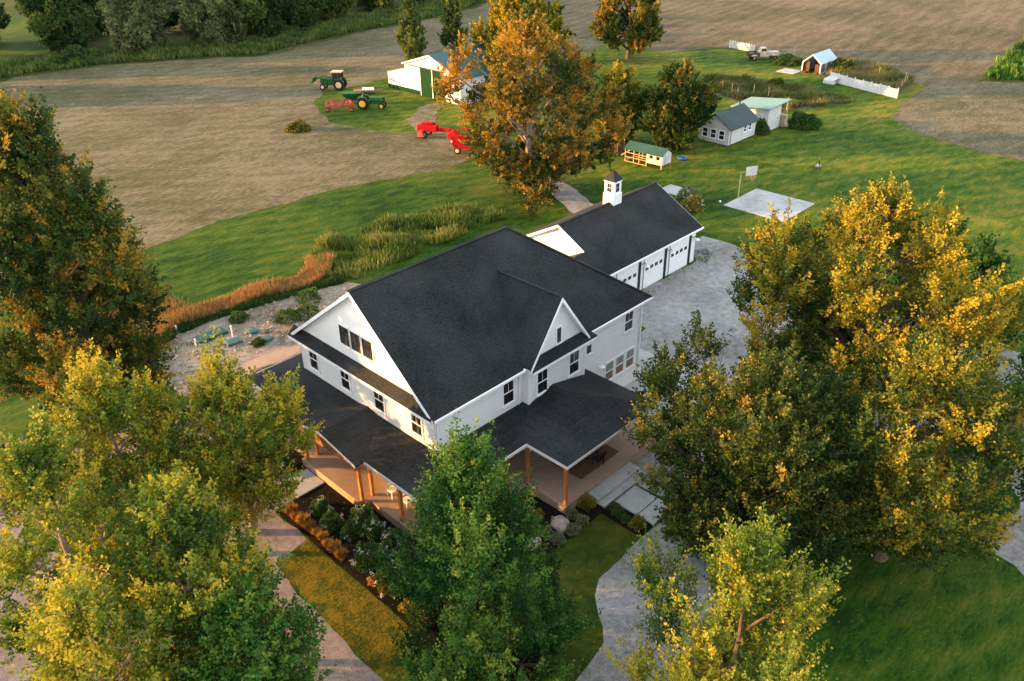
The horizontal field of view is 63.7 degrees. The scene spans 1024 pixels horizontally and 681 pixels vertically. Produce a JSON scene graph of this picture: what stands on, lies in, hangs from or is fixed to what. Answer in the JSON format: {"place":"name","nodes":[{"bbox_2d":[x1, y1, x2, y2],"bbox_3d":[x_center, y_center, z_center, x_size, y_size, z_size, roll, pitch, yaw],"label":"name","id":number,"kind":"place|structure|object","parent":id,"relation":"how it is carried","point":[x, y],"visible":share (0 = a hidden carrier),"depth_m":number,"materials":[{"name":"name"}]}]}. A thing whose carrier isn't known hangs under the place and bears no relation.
{"place":"outdoors","nodes":[
{"label":"outdoors","id":0,"kind":"place"},
{"bbox_2d":[0,12,47,59],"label":"meadow","id":1,"kind":"structure","parent":0,"point":[17,37],"depth_m":157.46,"materials":[{"name":"green plant"}]},
{"bbox_2d":[18,445,239,569],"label":"grass island","id":2,"kind":"structure","parent":0,"point":[50,540],"depth_m":41.84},
{"bbox_2d":[26,337,205,549],"bbox_3d":[-17.795,5.422,37.228,6.810,11.924,7.155,26,40,37],"label":"maple tree","id":3,"kind":"object","parent":2,"relation":"on","point":[97,411],"visible":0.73,"depth_m":35.75,"materials":[{"name":"green plant"}]},
{"bbox_2d":[99,294,190,326],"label":"meadow grass","id":4,"kind":"structure","parent":0,"point":[175,303],"depth_m":61.71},
{"bbox_2d":[145,648,214,680],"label":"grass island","id":5,"kind":"structure","parent":0,"point":[166,668],"depth_m":34.37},
{"bbox_2d":[7,540,189,680],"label":"maple tree","id":6,"kind":"object","parent":5,"relation":"on","point":[79,617],"visible":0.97,"depth_m":25.79,"materials":[{"name":"yellow plant"}]},
{"bbox_2d":[94,459,283,680],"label":"maple tree","id":7,"kind":"object","parent":5,"relation":"on","point":[180,533],"visible":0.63,"depth_m":28.77,"materials":[{"name":"green plant"}]},
{"bbox_2d":[152,481,336,680],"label":"maple tree","id":8,"kind":"object","parent":5,"relation":"on","point":[235,637],"visible":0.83,"depth_m":28.54,"materials":[{"name":"green plant"}]},
{"bbox_2d":[0,354,383,680],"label":"gravel drive","id":9,"kind":"structure","parent":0,"point":[284,532],"depth_m":37.65,"materials":[{"name":"gravel"}]},
{"bbox_2d":[142,250,335,339],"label":"dry grass","id":10,"kind":"structure","parent":0,"point":[308,273],"depth_m":63.23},
{"bbox_2d":[0,0,482,81],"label":"rough grass","id":11,"kind":"structure","parent":0,"point":[175,36],"depth_m":154.41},
{"bbox_2d":[11,0,100,52],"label":"tree","id":12,"kind":"object","parent":11,"relation":"on","point":[53,24],"visible":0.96,"depth_m":141.13,"materials":[{"name":"green plant"}]},
{"bbox_2d":[14,0,110,40],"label":"tree","id":13,"kind":"object","parent":11,"relation":"on","point":[99,25],"visible":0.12,"depth_m":155.32,"materials":[{"name":"green plant"}]},
{"bbox_2d":[54,44,100,65],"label":"hedge bush","id":14,"kind":"object","parent":11,"relation":"on","point":[73,51],"visible":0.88,"depth_m":137.56,"materials":[{"name":"green plant"}]},
{"bbox_2d":[95,0,177,52],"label":"tree","id":15,"kind":"object","parent":11,"relation":"on","point":[141,23],"visible":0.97,"depth_m":142.16,"materials":[{"name":"green plant"}]},
{"bbox_2d":[174,0,248,44],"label":"tree","id":16,"kind":"object","parent":11,"relation":"on","point":[224,26],"visible":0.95,"depth_m":145.60,"materials":[{"name":"green plant"}]},
{"bbox_2d":[0,0,486,77],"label":"margin weeds","id":17,"kind":"object","parent":11,"relation":"on","point":[252,44],"visible":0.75,"depth_m":145.97,"materials":[{"name":"plant"}]},
{"bbox_2d":[227,0,300,37],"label":"tree","id":18,"kind":"object","parent":11,"relation":"on","point":[264,18],"visible":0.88,"depth_m":152.07,"materials":[{"name":"green plant"}]},
{"bbox_2d":[280,0,324,27],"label":"tree","id":19,"kind":"object","parent":11,"relation":"on","point":[308,14],"visible":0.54,"depth_m":161.07,"materials":[{"name":"green plant"}]},
{"bbox_2d":[314,0,358,19],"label":"tree","id":20,"kind":"object","parent":11,"relation":"on","point":[337,9],"visible":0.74,"depth_m":171.67,"materials":[{"name":"green plant"}]},
{"bbox_2d":[355,0,396,10],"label":"tree","id":21,"kind":"object","parent":11,"relation":"on","point":[372,5],"visible":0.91,"depth_m":181.59,"materials":[{"name":"green plant"}]},
{"bbox_2d":[159,282,360,395],"bbox_3d":[-16.697,-0.894,59.550,9.633,0.001,18.617,26,40,37],"label":"dirt patch","id":22,"kind":"object","parent":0,"point":[269,347],"visible":0.44,"depth_m":58.38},
{"bbox_2d":[162,282,355,394],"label":"stones","id":23,"kind":"object","parent":22,"relation":"on","point":[233,330],"visible":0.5,"depth_m":58.58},
{"bbox_2d":[273,306,301,324],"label":"weed clump","id":24,"kind":"object","parent":22,"relation":"on","point":[286,312],"visible":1,"depth_m":60.23,"materials":[{"name":"green plant"}]},
{"bbox_2d":[291,302,319,321],"bbox_3d":[-15.348,-2.287,61.088,2.342,0.831,2.354,26,40,37],"label":"weed clump","id":25,"kind":"object","parent":22,"relation":"on","point":[302,307],"visible":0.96,"depth_m":60.91,"materials":[{"name":"green plant"}]},
{"bbox_2d":[295,286,322,304],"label":"weed clump","id":26,"kind":"object","parent":22,"relation":"on","point":[304,293],"visible":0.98,"depth_m":62.69,"materials":[{"name":"green plant"}]},
{"bbox_2d":[235,344,300,383],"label":"dirt path","id":27,"kind":"structure","parent":0,"point":[261,361],"depth_m":56.02,"materials":[{"name":"soil"}]},
{"bbox_2d":[272,437,325,512],"bbox_3d":[-12.684,6.849,46.254,3.028,0.001,7.894,-16,34,-23],"label":"mulch bed","id":28,"kind":"object","parent":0,"point":[298,459],"visible":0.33,"depth_m":45.86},
{"bbox_2d":[0,0,602,292],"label":"hay field","id":29,"kind":"structure","parent":0,"point":[178,148],"depth_m":102.61,"materials":[{"name":"plant"}]},
{"bbox_2d":[284,118,310,132],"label":"field bush","id":30,"kind":"object","parent":29,"relation":"on","point":[297,124],"visible":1,"depth_m":102.20,"materials":[{"name":"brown plant"}]},
{"bbox_2d":[309,70,346,90],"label":"tractor","id":31,"kind":"object","parent":29,"relation":"on","point":[337,80],"visible":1,"depth_m":120.19,"materials":[{"name":"green paint"}]},
{"bbox_2d":[394,0,428,61],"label":"poplar tree","id":32,"kind":"object","parent":29,"relation":"on","point":[409,36],"visible":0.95,"depth_m":131.42,"materials":[{"name":"green plant"}]},
{"bbox_2d":[437,0,468,49],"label":"poplar tree","id":33,"kind":"object","parent":29,"relation":"on","point":[450,19],"visible":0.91,"depth_m":140.45,"materials":[{"name":"green plant"}]},
{"bbox_2d":[283,469,323,497],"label":"side walk","id":34,"kind":"structure","parent":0,"point":[312,482],"depth_m":44.62,"materials":[{"name":"concrete"}]},
{"bbox_2d":[275,539,439,680],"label":"grass strip","id":35,"kind":"object","parent":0,"point":[372,610],"depth_m":37.23,"materials":[{"name":"plant"}]},
{"bbox_2d":[312,85,449,129],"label":"yard grass","id":36,"kind":"structure","parent":0,"point":[399,109],"depth_m":111.71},
{"bbox_2d":[357,94,386,109],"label":"tractor","id":37,"kind":"object","parent":36,"relation":"on","point":[364,101],"visible":1,"depth_m":110.69,"materials":[{"name":"green paint"}]},
{"bbox_2d":[387,43,531,104],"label":"barn","id":38,"kind":"structure","parent":36,"relation":"on","point":[417,75],"depth_m":115.11,"materials":[{"name":"wood"}]},
{"bbox_2d":[420,68,432,97],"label":"door","id":39,"kind":"structure","parent":38,"relation":"in","point":[425,75],"depth_m":115.30,"materials":[{"name":"green paint"}]},
{"bbox_2d":[405,103,474,155],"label":"dirt track","id":40,"kind":"structure","parent":0,"point":[439,141],"depth_m":101.24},
{"bbox_2d":[417,121,450,137],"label":"baler","id":41,"kind":"object","parent":40,"relation":"on","point":[425,129],"visible":0.98,"depth_m":98.94,"materials":[{"name":"red paint"}]},
{"bbox_2d":[449,127,476,154],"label":"hay wagon","id":42,"kind":"object","parent":40,"relation":"on","point":[458,146],"visible":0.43,"depth_m":93.52,"materials":[{"name":"red paint"}]},
{"bbox_2d":[279,484,651,680],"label":"mulch bed","id":43,"kind":"object","parent":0,"point":[337,500],"visible":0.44,"depth_m":40.91,"materials":[{"name":"soil"}]},
{"bbox_2d":[308,495,331,517],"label":"flowering bush","id":44,"kind":"object","parent":43,"relation":"on","point":[316,508],"visible":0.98,"depth_m":42.40,"materials":[{"name":"green plant"}]},
{"bbox_2d":[318,507,343,533],"bbox_3d":[-9.120,8.998,41.638,1.265,1.068,1.386,26,40,37],"label":"flowering bush","id":45,"kind":"object","parent":43,"relation":"on","point":[328,517],"visible":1,"depth_m":41.43,"materials":[{"name":"green plant"}]},
{"bbox_2d":[339,518,361,540],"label":"flowering bush","id":46,"kind":"object","parent":43,"relation":"on","point":[350,524],"visible":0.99,"depth_m":40.86,"materials":[{"name":"green plant"}]},
{"bbox_2d":[348,500,374,526],"bbox_3d":[-7.586,8.762,41.706,1.409,1.256,1.360,26,40,37],"label":"flowering bush","id":47,"kind":"object","parent":43,"relation":"on","point":[360,510],"visible":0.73,"depth_m":41.52,"materials":[{"name":"green plant"}]},
{"bbox_2d":[349,540,378,574],"bbox_3d":[-6.849,10.104,39.288,1.700,1.296,1.789,26,40,37],"label":"flowering bush","id":48,"kind":"object","parent":43,"relation":"on","point":[366,549],"visible":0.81,"depth_m":39.07,"materials":[{"name":"green plant"}]},
{"bbox_2d":[359,512,386,542],"bbox_3d":[-6.947,9.168,40.997,1.383,1.236,1.518,26,40,37],"label":"flowering bush","id":49,"kind":"object","parent":43,"relation":"on","point":[373,523],"visible":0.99,"depth_m":40.81,"materials":[{"name":"green plant"}]},
{"bbox_2d":[372,560,404,600],"bbox_3d":[-5.530,10.801,37.986,2.035,1.490,1.872,26,40,37],"label":"flowering bush","id":50,"kind":"object","parent":43,"relation":"on","point":[380,572],"visible":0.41,"depth_m":37.72,"materials":[{"name":"green plant"}]},
{"bbox_2d":[380,526,409,552],"bbox_3d":[-5.769,9.611,40.240,1.534,1.323,1.569,-5,31,-6],"label":"flowering bush","id":51,"kind":"object","parent":43,"relation":"on","point":[389,535],"visible":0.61,"depth_m":40.04,"materials":[{"name":"green plant"}]},
{"bbox_2d":[405,596,446,631],"bbox_3d":[-3.840,11.804,36.422,1.651,1.305,1.733,26,40,37],"label":"flowering bush","id":52,"kind":"object","parent":43,"relation":"on","point":[413,608],"visible":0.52,"depth_m":36.18,"materials":[{"name":"green plant"}]},
{"bbox_2d":[363,407,603,680],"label":"locust tree","id":53,"kind":"object","parent":43,"relation":"on","point":[465,508],"visible":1,"depth_m":30.93,"materials":[{"name":"green plant"}]},
{"bbox_2d":[550,515,569,531],"bbox_3d":[2.433,9.192,41.448,0.966,0.675,1.029,26,40,37],"label":"boulder","id":54,"kind":"object","parent":43,"relation":"on","point":[559,523],"visible":0.92,"depth_m":41.12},
{"bbox_2d":[0,11,1023,680],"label":"lawn","id":55,"kind":"structure","parent":0,"point":[858,141],"depth_m":76.59,"materials":[{"name":"green plant"}]},
{"bbox_2d":[0,403,162,667],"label":"maple tree","id":56,"kind":"object","parent":55,"relation":"on","point":[33,475],"visible":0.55,"depth_m":29.88,"materials":[{"name":"green plant"}]},
{"bbox_2d":[0,82,178,431],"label":"dark tree","id":57,"kind":"object","parent":55,"relation":"on","point":[46,309],"visible":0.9,"depth_m":42.48,"materials":[{"name":"green plant"}]},
{"bbox_2d":[139,325,324,535],"bbox_3d":[-13.019,4.847,38.846,7.565,11.152,7.375,26,40,37],"label":"maple tree","id":58,"kind":"object","parent":55,"relation":"on","point":[236,439],"visible":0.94,"depth_m":37.71,"materials":[{"name":"green plant"}]},
{"bbox_2d":[133,275,345,375],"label":"green weeds","id":59,"kind":"object","parent":55,"relation":"on","point":[252,302],"visible":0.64,"depth_m":62.30,"materials":[{"name":"green plant"}]},
{"bbox_2d":[307,201,505,278],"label":"reeds","id":60,"kind":"object","parent":55,"relation":"on","point":[453,220],"visible":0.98,"depth_m":72.09,"materials":[{"name":"plant"}]},
{"bbox_2d":[251,226,655,541],"bbox_3d":[-1.577,0.092,46.648,19.930,10.970,20.504,26,40,37],"label":"farmhouse","id":61,"kind":"object","parent":55,"relation":"on","point":[529,346],"visible":0.88,"depth_m":43.34,"materials":[{"name":"white"}]},
{"bbox_2d":[337,322,350,349],"bbox_3d":[-8.754,-0.234,43.016,1.054,1.310,0.083,26,40,37],"label":"window","id":62,"kind":"structure","parent":61,"relation":"in","point":[343,332],"depth_m":43.08,"materials":[{"name":"white paint"}]},
{"bbox_2d":[348,328,361,356],"bbox_3d":[-8.059,0.099,42.429,1.054,1.310,0.083,26,40,37],"label":"window","id":63,"kind":"structure","parent":61,"relation":"in","point":[354,337],"depth_m":42.47,"materials":[{"name":"white paint"}]},
{"bbox_2d":[360,335,374,363],"bbox_3d":[-7.356,0.437,41.835,1.054,1.310,0.083,26,40,37],"label":"window","id":64,"kind":"structure","parent":61,"relation":"in","point":[366,344],"depth_m":41.84,"materials":[{"name":"glass"}]},
{"bbox_2d":[372,390,386,416],"bbox_3d":[-6.962,3.127,43.020,1.034,1.520,0.083,26,40,37],"label":"window","id":65,"kind":"structure","parent":61,"relation":"in","point":[378,400],"depth_m":43.13,"materials":[{"name":"white paint"}]},
{"bbox_2d":[409,413,423,440],"bbox_3d":[-4.792,4.168,41.187,1.024,1.520,0.083,26,40,37],"label":"window","id":66,"kind":"structure","parent":61,"relation":"in","point":[416,425],"depth_m":41.29,"materials":[{"name":"white paint"}]},
{"bbox_2d":[502,379,515,408],"bbox_3d":[-0.167,2.732,43.448,0.083,1.610,1.004,26,40,37],"label":"window","id":67,"kind":"structure","parent":61,"relation":"in","point":[508,390],"depth_m":43.52,"materials":[{"name":"white paint"}]},
{"bbox_2d":[536,368,548,397],"bbox_3d":[1.663,2.205,44.490,0.083,1.610,1.024,26,40,37],"label":"window","id":68,"kind":"structure","parent":61,"relation":"in","point":[542,378],"depth_m":44.54,"materials":[{"name":"white paint"}]},
{"bbox_2d":[568,349,580,377],"bbox_3d":[3.495,1.226,46.103,0.083,1.610,1.024,26,40,37],"label":"window","id":69,"kind":"structure","parent":61,"relation":"in","point":[573,359],"depth_m":46.15,"materials":[{"name":"white paint"}]},
{"bbox_2d":[551,444,618,478],"bbox_3d":[4.055,6.423,45.540,2.150,0.010,3.300,26,40,37],"label":"rug","id":70,"kind":"object","parent":61,"relation":"on","point":[586,467],"visible":0.5,"depth_m":45.02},
{"bbox_2d":[468,0,574,84],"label":"yellow tree","id":71,"kind":"object","parent":55,"relation":"on","point":[554,22],"visible":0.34,"depth_m":112.59,"materials":[{"name":"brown plant"}]},
{"bbox_2d":[429,8,634,220],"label":"orange tree","id":72,"kind":"object","parent":55,"relation":"on","point":[533,161],"visible":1,"depth_m":76.34,"materials":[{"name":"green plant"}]},
{"bbox_2d":[582,59,651,143],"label":"bushy tree","id":73,"kind":"object","parent":55,"relation":"on","point":[616,75],"visible":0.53,"depth_m":94.08,"materials":[{"name":"green plant"}]},
{"bbox_2d":[587,0,666,58],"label":"tree","id":74,"kind":"object","parent":55,"relation":"on","point":[645,13],"visible":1,"depth_m":131.68,"materials":[{"name":"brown plant"}]},
{"bbox_2d":[624,140,673,169],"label":"chicken coop","id":75,"kind":"structure","parent":55,"relation":"on","point":[659,156],"depth_m":88.63,"materials":[{"name":"white paint"}]},
{"bbox_2d":[636,57,723,152],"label":"bushy tree","id":76,"kind":"object","parent":55,"relation":"on","point":[690,109],"visible":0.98,"depth_m":90.58,"materials":[{"name":"green plant"}]},
{"bbox_2d":[680,192,705,212],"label":"planter bush","id":77,"kind":"object","parent":55,"relation":"on","point":[696,200],"visible":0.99,"depth_m":77.73,"materials":[{"name":"green plant"}]},
{"bbox_2d":[599,501,851,680],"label":"young maple","id":78,"kind":"object","parent":55,"relation":"on","point":[742,567],"visible":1,"depth_m":27.11,"materials":[{"name":"yellow plant"}]},
{"bbox_2d":[699,96,759,146],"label":"cottage","id":79,"kind":"structure","parent":55,"relation":"on","point":[731,126],"depth_m":95.45,"materials":[{"name":"white paint"}]},
{"bbox_2d":[620,308,886,584],"bbox_3d":[10.547,4.590,37.745,13.674,12.096,10.894,26,40,37],"label":"golden tree","id":80,"kind":"object","parent":55,"relation":"on","point":[753,467],"visible":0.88,"depth_m":35.81,"materials":[{"name":"green plant"}]},
{"bbox_2d":[730,97,791,129],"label":"shed","id":81,"kind":"structure","parent":55,"relation":"on","point":[768,110],"depth_m":99.81,"materials":[{"name":"white paint"}]},
{"bbox_2d":[746,46,779,60],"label":"old truck","id":82,"kind":"object","parent":55,"relation":"on","point":[763,51],"visible":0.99,"depth_m":133.34,"materials":[{"name":"white metal"}]},
{"bbox_2d":[724,188,814,221],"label":"court slab","id":83,"kind":"structure","parent":55,"relation":"on","point":[755,201],"depth_m":79.06,"materials":[{"name":"concrete"}]},
{"bbox_2d":[705,79,852,108],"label":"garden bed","id":84,"kind":"object","parent":55,"relation":"on","point":[832,104],"visible":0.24,"depth_m":109.75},
{"bbox_2d":[702,72,856,108],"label":"garden rows","id":85,"kind":"object","parent":84,"relation":"on","point":[745,83],"visible":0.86,"depth_m":114.01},
{"bbox_2d":[770,53,803,66],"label":"garden bush","id":86,"kind":"object","parent":55,"relation":"on","point":[787,59],"visible":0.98,"depth_m":130.36,"materials":[{"name":"green plant"}]},
{"bbox_2d":[787,110,823,130],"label":"yard bush","id":87,"kind":"object","parent":55,"relation":"on","point":[804,120],"visible":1,"depth_m":100.22,"materials":[{"name":"green plant"}]},
{"bbox_2d":[800,49,836,74],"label":"greenhouse","id":88,"kind":"object","parent":55,"relation":"on","point":[820,61],"visible":0.88,"depth_m":125.66,"materials":[{"name":"white paint"}]},
{"bbox_2d":[627,511,1023,679],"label":"fallen leaves","id":89,"kind":"object","parent":55,"relation":"on","point":[895,618],"visible":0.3,"depth_m":36.50,"materials":[{"name":"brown plant"}]},
{"bbox_2d":[830,72,898,98],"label":"panel fence","id":90,"kind":"object","parent":55,"relation":"on","point":[885,90],"visible":0.96,"depth_m":115.46,"materials":[{"name":"white paint"}]},
{"bbox_2d":[725,172,1023,430],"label":"golden tree","id":91,"kind":"object","parent":55,"relation":"on","point":[840,303],"visible":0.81,"depth_m":42.21,"materials":[{"name":"yellow plant"}]},
{"bbox_2d":[787,323,1023,572],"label":"golden tree","id":92,"kind":"object","parent":55,"relation":"on","point":[967,516],"visible":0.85,"depth_m":33.73,"materials":[{"name":"yellow plant"}]},
{"bbox_2d":[999,337,1023,420],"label":"tree","id":93,"kind":"object","parent":55,"relation":"on","point":[1018,386],"visible":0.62,"depth_m":47.71,"materials":[{"name":"green plant"}]},
{"bbox_2d":[438,514,639,680],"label":"front lawn","id":94,"kind":"structure","parent":0,"point":[604,542],"depth_m":39.11,"materials":[{"name":"green plant"}]},
{"bbox_2d":[501,163,592,212],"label":"track","id":95,"kind":"structure","parent":0,"point":[575,200],"depth_m":81.22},
{"bbox_2d":[525,169,703,289],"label":"garage","id":96,"kind":"structure","parent":0,"point":[641,238],"depth_m":63.62,"materials":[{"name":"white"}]},
{"bbox_2d":[616,263,638,287],"bbox_3d":[8.668,-4.332,62.120,0.047,2.700,2.690,26,40,37],"label":"garage door","id":97,"kind":"structure","parent":96,"relation":"in","point":[629,276],"depth_m":62.06,"materials":[{"name":"white paint"}]},
{"bbox_2d":[642,249,664,289],"bbox_3d":[11.037,-5.597,64.205,0.047,2.700,2.690,26,40,37],"label":"garage door","id":98,"kind":"structure","parent":96,"relation":"in","point":[651,274],"depth_m":64.20,"materials":[{"name":"white paint"}]},
{"bbox_2d":[668,236,689,274],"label":"garage door","id":99,"kind":"structure","parent":96,"relation":"in","point":[677,260],"depth_m":66.31,"materials":[{"name":"white paint"}]},
{"bbox_2d":[616,486,656,514],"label":"front walk","id":100,"kind":"structure","parent":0,"point":[635,500],"depth_m":43.08,"materials":[{"name":"concrete"}]},
{"bbox_2d":[639,498,666,524],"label":"front walk","id":101,"kind":"structure","parent":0,"point":[648,512],"depth_m":42.28,"materials":[{"name":"concrete"}]},
{"bbox_2d":[576,488,744,680],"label":"gravel drive","id":102,"kind":"structure","parent":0,"point":[609,592],"depth_m":36.97,"materials":[{"name":"gravel"}]},
{"bbox_2d":[625,361,741,446],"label":"patio","id":103,"kind":"structure","parent":0,"point":[634,383],"depth_m":52.09,"materials":[{"name":"concrete"}]},
{"bbox_2d":[544,0,1023,161],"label":"hay field","id":104,"kind":"structure","parent":0,"point":[930,44],"depth_m":155.86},
{"bbox_2d":[633,236,1023,497],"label":"gravel court","id":105,"kind":"object","parent":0,"point":[701,286],"visible":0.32,"depth_m":60.71,"materials":[{"name":"gravel"}]},
{"bbox_2d":[929,232,1023,346],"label":"tree","id":106,"kind":"object","parent":105,"relation":"on","point":[996,260],"visible":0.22,"depth_m":53.92,"materials":[{"name":"green plant"}]},
{"bbox_2d":[821,73,916,90],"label":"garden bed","id":107,"kind":"object","parent":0,"point":[904,89],"visible":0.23,"depth_m":118.94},
{"bbox_2d":[825,57,916,89],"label":"garden weeds","id":108,"kind":"object","parent":107,"relation":"on","point":[887,75],"visible":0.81,"depth_m":120.07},
{"bbox_2d":[898,82,1023,160],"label":"hay field corner","id":109,"kind":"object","parent":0,"point":[988,117],"visible":1,"depth_m":104.28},
{"bbox_2d":[981,407,1023,574],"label":"gravel lane","id":110,"kind":"structure","parent":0,"point":[1014,554],"depth_m":40.08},
{"bbox_2d":[981,42,1023,81],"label":"grass wedge","id":111,"kind":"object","parent":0,"point":[992,79],"depth_m":119.86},
{"bbox_2d":[983,36,1023,79],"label":"wedge scrub","id":112,"kind":"object","parent":111,"relation":"on","point":[1013,60],"visible":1,"depth_m":122.81,"materials":[{"name":"green plant"}]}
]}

